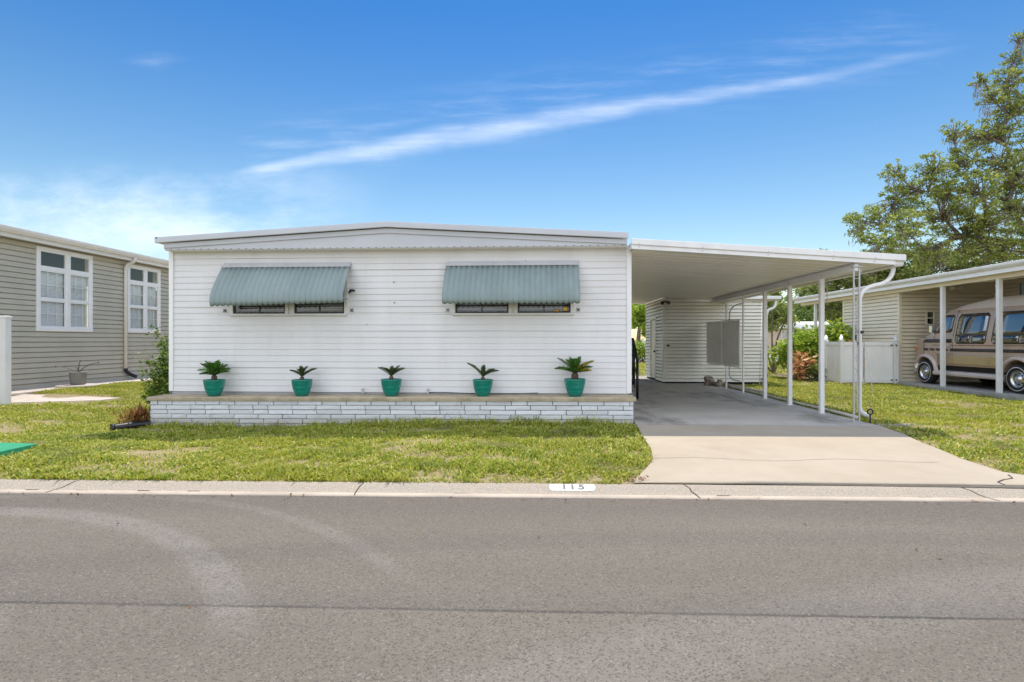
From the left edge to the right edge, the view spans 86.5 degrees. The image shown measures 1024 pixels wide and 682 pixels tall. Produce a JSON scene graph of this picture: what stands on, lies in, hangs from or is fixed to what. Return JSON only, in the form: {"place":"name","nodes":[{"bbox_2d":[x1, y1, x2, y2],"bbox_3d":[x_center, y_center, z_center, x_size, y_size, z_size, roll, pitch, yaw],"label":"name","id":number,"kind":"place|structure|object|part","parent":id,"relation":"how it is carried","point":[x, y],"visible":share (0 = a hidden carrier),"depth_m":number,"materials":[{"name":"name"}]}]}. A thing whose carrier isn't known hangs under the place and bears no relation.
{"place":"outdoors","nodes":[
{"label":"outdoors","id":0,"kind":"place"},
{"bbox_2d":[11,377,162,395],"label":"path","id":1,"kind":"structure","parent":0,"point":[21,391],"depth_m":14.49,"materials":[{"name":"beige concrete"}]},
{"bbox_2d":[54,383,99,387],"bbox_3d":[-12.145,1.245,15.229,1.040,0.050,1.040,0,0,3],"label":"stepping slab","id":2,"kind":"object","parent":1,"relation":"on","point":[74,386],"depth_m":14.94,"materials":[{"name":"beige concrete"}]},
{"bbox_2d":[55,360,98,384],"bbox_3d":[-12.131,0.877,15.217,0.455,0.675,0.910,0,0,23],"label":"grey planter pot","id":3,"kind":"object","parent":2,"relation":"on","point":[77,377],"visible":1,"depth_m":15.10,"materials":[{"name":"concrete"}]},
{"bbox_2d":[0,493,1023,681],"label":"road","id":4,"kind":"structure","parent":0,"point":[453,589],"depth_m":3.35,"materials":[{"name":"grey asphalt"}]},
{"bbox_2d":[0,354,1023,486],"bbox_3d":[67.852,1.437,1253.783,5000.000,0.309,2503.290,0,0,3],"label":"lawn","id":5,"kind":"structure","parent":0,"point":[145,452],"depth_m":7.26,"materials":[{"name":"plant"}]},
{"bbox_2d":[0,316,12,404],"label":"vinyl fence","id":6,"kind":"object","parent":5,"relation":"on","point":[5,360],"visible":0.98,"depth_m":11.96,"materials":[{"name":"white plastic"}]},
{"bbox_2d":[0,442,36,456],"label":"green mat","id":7,"kind":"object","parent":5,"relation":"on","point":[6,448],"visible":0.56,"depth_m":7.25,"materials":[{"name":"green plastic"}]},
{"bbox_2d":[11,394,119,402],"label":"footpath","id":8,"kind":"structure","parent":5,"relation":"on","point":[27,398],"depth_m":12.92,"materials":[{"name":"beige concrete"}]},
{"bbox_2d":[0,224,168,389],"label":"taupe house","id":9,"kind":"structure","parent":5,"relation":"on","point":[45,279],"depth_m":15.99,"materials":[{"name":"beige plastic"}]},
{"bbox_2d":[35,246,92,331],"bbox_3d":[-13.010,-1.370,15.581,0.535,2.580,2.410,0,0,3],"label":"window","id":10,"kind":"structure","parent":9,"relation":"in","point":[61,296],"depth_m":15.58,"materials":[{"name":"white glass"}]},
{"bbox_2d":[116,264,160,332],"bbox_3d":[-12.843,-1.360,18.656,0.535,2.540,2.130,0,0,3],"label":"window","id":11,"kind":"structure","parent":9,"relation":"in","point":[141,289],"depth_m":18.67,"materials":[{"name":"white glass"}]},
{"bbox_2d":[110,420,149,429],"bbox_3d":[-6.854,1.527,9.774,0.148,0.156,0.588,0,0,38],"label":"drain pipe","id":12,"kind":"object","parent":5,"relation":"on","point":[134,424],"visible":0.88,"depth_m":9.74,"materials":[{"name":"grey plastic"}]},
{"bbox_2d":[112,401,150,423],"bbox_3d":[-6.947,1.336,10.114,0.972,0.479,0.787,0,0,-27],"label":"bromeliad clump","id":13,"kind":"object","parent":5,"relation":"on","point":[134,414],"visible":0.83,"depth_m":9.99,"materials":[{"name":"orange plant"}]},
{"bbox_2d":[132,321,169,403],"bbox_3d":[-7.065,0.597,11.014,1.039,2.024,1.040,0,0,3],"label":"leafy shrub","id":14,"kind":"object","parent":5,"relation":"on","point":[161,386],"visible":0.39,"depth_m":10.86,"materials":[{"name":"green plant"}]},
{"bbox_2d":[146,394,635,426],"bbox_3d":[-2.254,1.377,9.976,8.890,0.786,0.490,0,0,3],"label":"brick planter","id":15,"kind":"object","parent":5,"relation":"on","point":[248,409],"visible":0.65,"depth_m":9.80,"materials":[{"name":"white brick"}]},
{"bbox_2d":[196,360,229,395],"bbox_3d":[-5.540,0.680,10.129,0.580,0.677,0.602,0,0,35],"label":"potted sago palm","id":16,"kind":"object","parent":15,"relation":"on","point":[213,385],"visible":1,"depth_m":10.03,"materials":[{"name":"ceramic"}]},
{"bbox_2d":[290,365,316,395],"bbox_3d":[-3.886,0.730,10.062,0.434,0.562,0.402,0,0,43],"label":"potted sago palm","id":17,"kind":"object","parent":15,"relation":"on","point":[301,386],"visible":1,"depth_m":9.93,"materials":[{"name":"ceramic"}]},
{"bbox_2d":[378,365,404,395],"bbox_3d":[-2.201,0.724,9.954,0.406,0.558,0.396,0,0,-36],"label":"potted sago palm","id":18,"kind":"object","parent":15,"relation":"on","point":[391,385],"visible":1,"depth_m":9.84,"materials":[{"name":"ceramic"}]},
{"bbox_2d":[467,363,499,396],"bbox_3d":[-0.524,0.692,9.883,0.464,0.608,0.419,0,0,-38],"label":"potted sago palm","id":19,"kind":"object","parent":15,"relation":"on","point":[482,386],"visible":1,"depth_m":9.75,"materials":[{"name":"ceramic"}]},
{"bbox_2d":[554,357,593,396],"bbox_3d":[1.135,0.626,9.751,0.630,0.726,0.745,0,0,-19],"label":"potted sago palm","id":20,"kind":"object","parent":15,"relation":"on","point":[574,385],"visible":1,"depth_m":9.65,"materials":[{"name":"ceramic"}]},
{"bbox_2d":[155,221,631,394],"bbox_3d":[-1.916,-0.261,16.243,8.882,3.862,13.028,0,0,3],"label":"mobile home","id":21,"kind":"object","parent":5,"relation":"on","point":[433,308],"visible":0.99,"depth_m":10.16,"materials":[{"name":"white plastic"}]},
{"bbox_2d":[230,277,347,315],"bbox_3d":[-4.235,-0.910,10.483,2.290,1.020,0.363,0,0,3],"label":"window","id":22,"kind":"structure","parent":21,"relation":"in","point":[321,309],"depth_m":10.38,"materials":[{"name":"metal"}]},
{"bbox_2d":[452,302,573,315],"bbox_3d":[0.019,-0.910,10.252,2.270,1.020,0.363,0,0,3],"label":"window","id":23,"kind":"structure","parent":21,"relation":"in","point":[458,309],"depth_m":10.16,"materials":[{"name":"metal"}]},
{"bbox_2d":[632,304,645,343],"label":"leafy tree","id":24,"kind":"object","parent":5,"relation":"on","point":[639,316],"visible":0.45,"depth_m":50.34,"materials":[{"name":"green plant"}]},
{"bbox_2d":[635,338,645,362],"bbox_3d":[8.510,0.621,35.384,1.791,1.700,1.341,0,0,3],"label":"garden bush","id":25,"kind":"object","parent":5,"relation":"on","point":[641,348],"visible":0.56,"depth_m":35.28,"materials":[{"name":"green plant"}]},
{"bbox_2d":[646,296,780,383],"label":"shed","id":26,"kind":"structure","parent":5,"relation":"on","point":[676,340],"depth_m":18.19,"materials":[{"name":"white plastic"}]},
{"bbox_2d":[650,317,657,378],"bbox_3d":[5.155,0.255,19.850,0.130,2.210,0.960,0,0,3],"label":"door","id":27,"kind":"structure","parent":26,"relation":"in","point":[653,324],"depth_m":19.85,"materials":[{"name":"white"}]},
{"bbox_2d":[727,383,762,391],"bbox_3d":[6.713,1.360,16.050,0.219,0.080,2.424,0,0,-3],"label":"edging pipe","id":28,"kind":"object","parent":5,"relation":"on","point":[753,389],"visible":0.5,"depth_m":15.46,"materials":[{"name":"plastic"}]},
{"bbox_2d":[759,309,761,388],"bbox_3d":[7.553,0.060,16.516,0.017,2.693,2.835,0,0,26],"label":"tie down cable","id":29,"kind":"object","parent":5,"relation":"attached to","point":[760,347],"visible":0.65,"depth_m":16.34,"materials":[{"name":"grey metal"}]},
{"bbox_2d":[761,290,801,332],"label":"leafy tree","id":30,"kind":"object","parent":5,"relation":"on","point":[776,322],"visible":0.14,"depth_m":44.69,"materials":[{"name":"green plant"}]},
{"bbox_2d":[768,303,801,373],"bbox_3d":[11.360,-0.146,23.769,2.599,3.268,1.769,0,0,-11],"label":"dracaena","id":31,"kind":"object","parent":5,"relation":"on","point":[773,369],"visible":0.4,"depth_m":23.89,"materials":[{"name":"green plant"}]},
{"bbox_2d":[727,385,857,417],"bbox_3d":[6.452,1.380,13.371,0.072,0.052,7.001,0,0,3],"label":"edging pipe","id":32,"kind":"object","parent":5,"relation":"on","point":[833,411],"visible":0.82,"depth_m":11.88,"materials":[{"name":"plastic"}]},
{"bbox_2d":[768,324,818,378],"bbox_3d":[11.006,0.393,20.734,2.305,2.150,2.013,0,0,-26],"label":"garden bush","id":33,"kind":"object","parent":5,"relation":"on","point":[803,340],"visible":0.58,"depth_m":20.34,"materials":[{"name":"green plant"}]},
{"bbox_2d":[767,287,830,321],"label":"leafy tree","id":34,"kind":"object","parent":5,"relation":"on","point":[804,312],"visible":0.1,"depth_m":65.30,"materials":[{"name":"green plant"}]},
{"bbox_2d":[786,349,817,380],"bbox_3d":[10.444,0.844,19.498,1.076,1.252,1.108,0,0,19],"label":"croton bush","id":35,"kind":"object","parent":5,"relation":"on","point":[798,363],"visible":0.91,"depth_m":19.48,"materials":[{"name":"orange plant"}]},
{"bbox_2d":[768,321,839,352],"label":"beige house","id":36,"kind":"structure","parent":5,"relation":"on","point":[782,335],"depth_m":58.54,"materials":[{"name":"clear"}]},
{"bbox_2d":[781,330,794,342],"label":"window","id":37,"kind":"structure","parent":36,"relation":"in","point":[783,335],"depth_m":58.42,"materials":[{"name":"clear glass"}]},
{"bbox_2d":[802,362,826,380],"bbox_3d":[10.778,1.115,19.288,0.917,0.718,0.843,0,0,3],"label":"garden bush","id":38,"kind":"object","parent":5,"relation":"on","point":[815,369],"visible":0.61,"depth_m":19.24,"materials":[{"name":"green plant"}]},
{"bbox_2d":[814,317,856,349],"bbox_3d":[12.055,0.291,20.244,1.494,2.348,1.416,0,0,3],"label":"garden bush","id":39,"kind":"object","parent":5,"relation":"on","point":[836,332],"visible":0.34,"depth_m":20.13,"materials":[{"name":"green plant"}]},
{"bbox_2d":[825,335,898,383],"bbox_3d":[11.451,0.625,18.058,2.211,1.690,0.966,0,0,44],"label":"gated fence","id":40,"kind":"object","parent":5,"relation":"on","point":[883,360],"visible":0.86,"depth_m":17.85,"materials":[{"name":"white plastic"}]},
{"bbox_2d":[863,336,873,422],"bbox_3d":[6.184,0.650,9.455,0.120,1.661,0.176,0,0,3],"label":"ground anchor","id":41,"kind":"object","parent":5,"relation":"on","point":[870,409],"visible":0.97,"depth_m":9.38,"materials":[{"name":"black metal"}]},
{"bbox_2d":[792,244,1016,321],"bbox_3d":[25.532,-2.547,35.970,16.597,8.335,5.315,0,0,-8],"label":"pale oak","id":42,"kind":"object","parent":5,"relation":"on","point":[903,272],"visible":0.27,"depth_m":34.80,"materials":[{"name":"green plant"}]},
{"bbox_2d":[792,259,1023,392],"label":"cream house","id":43,"kind":"structure","parent":5,"relation":"on","point":[907,312],"depth_m":17.78,"materials":[{"name":"beige plastic"}]},
{"bbox_2d":[924,310,935,324],"bbox_3d":[13.677,-0.755,17.902,0.300,0.490,0.290,0,0,3],"label":"window","id":44,"kind":"structure","parent":43,"relation":"in","point":[930,316],"depth_m":17.76,"materials":[{"name":"beige"}]},
{"bbox_2d":[1018,281,1023,294],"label":"window","id":45,"kind":"structure","parent":43,"relation":"in","point":[1021,283],"depth_m":16.69,"materials":[{"name":"beige"}]},
{"bbox_2d":[841,28,1023,275],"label":"oak tree","id":46,"kind":"object","parent":5,"relation":"on","point":[1012,206],"visible":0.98,"depth_m":25.95,"materials":[{"name":"green plant"}]},
{"bbox_2d":[892,381,1023,400],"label":"neighbour slab","id":47,"kind":"structure","parent":5,"relation":"on","point":[978,388],"depth_m":15.44,"materials":[{"name":"grey concrete"}]},
{"bbox_2d":[914,295,1023,393],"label":"conversion van","id":48,"kind":"object","parent":47,"relation":"on","point":[971,340],"visible":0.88,"depth_m":14.96,"materials":[{"name":"brown metal"}]},
{"bbox_3d":[12.911,-0.096,16.599,0.233,1.573,1.657,0,0,3],"label":"door","id":49,"kind":"part","parent":48,"relation":"part of","materials":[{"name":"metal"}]},
{"bbox_3d":[12.895,-0.510,16.220,0.119,0.521,0.727,0,0,3],"label":"door window","id":50,"kind":"part","parent":48,"relation":"part of","materials":[{"name":"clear glass"}]},
{"bbox_3d":[12.816,-0.345,15.150,0.161,0.851,1.100,0,0,3],"label":"side window","id":51,"kind":"part","parent":48,"relation":"part of","materials":[{"name":"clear glass"}]},
{"bbox_3d":[12.731,-0.345,13.577,0.161,0.851,1.690,0,0,3],"label":"side window","id":52,"kind":"part","parent":48,"relation":"part of","materials":[{"name":"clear glass"}]},
{"bbox_2d":[0,0,1023,339],"label":"sky","id":53,"kind":"structure","parent":0,"point":[125,125],"materials":[{"name":"blue"}]},
{"bbox_2d":[632,376,1023,487],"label":"driveway","id":54,"kind":"structure","parent":0,"point":[699,433],"depth_m":7.26,"materials":[{"name":"concrete"}]},
{"bbox_2d":[630,338,638,398],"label":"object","id":55,"kind":"structure","parent":54,"relation":"on","point":[634,356],"depth_m":13.50,"materials":[{"name":"metal"}]},
{"bbox_2d":[704,376,714,384],"bbox_3d":[6.327,1.272,17.425,0.345,0.322,0.370,0,0,3],"label":"stone","id":56,"kind":"object","parent":54,"relation":"on","point":[709,380],"visible":0.95,"depth_m":17.34,"materials":[{"name":"grey stone"}]},
{"bbox_2d":[714,381,721,386],"bbox_3d":[6.427,1.336,16.918,0.227,0.180,0.221,0,0,3],"label":"stone","id":57,"kind":"object","parent":54,"relation":"on","point":[718,383],"visible":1,"depth_m":16.85,"materials":[{"name":"stone"}]},
{"bbox_2d":[628,238,905,422],"bbox_3d":[4.791,-0.200,15.625,4.680,3.238,12.298,0,0,3],"label":"carport","id":58,"kind":"object","parent":54,"relation":"on","point":[717,272],"visible":0.92,"depth_m":10.64,"materials":[{"name":"white metal"}]},
{"bbox_2d":[707,319,739,367],"bbox_3d":[6.319,0.062,16.382,0.030,1.345,2.920,0,0,3],"label":"louvre screen","id":59,"kind":"object","parent":58,"relation":"attached to","point":[723,342],"visible":1,"depth_m":16.16,"materials":[{"name":"grey metal"}]},
{"bbox_2d":[729,303,741,381],"bbox_3d":[6.457,0.059,15.502,0.213,2.218,1.257,0,0,3],"label":"conduit","id":60,"kind":"object","parent":58,"relation":"attached to","point":[729,319],"visible":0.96,"depth_m":15.93,"materials":[{"name":"grey metal"}]},
{"label":"ground","id":61,"kind":"structure","parent":0,"visible":0},
{"bbox_2d":[0,479,1023,500],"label":"curb","id":62,"kind":"structure","parent":61,"relation":"on","point":[540,488],"depth_m":5.52,"materials":[{"name":"concrete"}]},
{"bbox_2d":[549,484,594,490],"bbox_3d":[0.612,1.488,5.533,0.466,0.039,0.103,0,0,2],"label":"house number","id":63,"kind":"object","parent":62,"relation":"on","point":[578,487],"visible":1,"depth_m":5.52,"materials":[{"name":"white paint"}]},
{"bbox_2d":[0,490,1023,501],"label":"gutter pan","id":64,"kind":"object","parent":61,"relation":"on","point":[524,495],"visible":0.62,"depth_m":5.40,"materials":[{"name":"concrete"}]}
]}

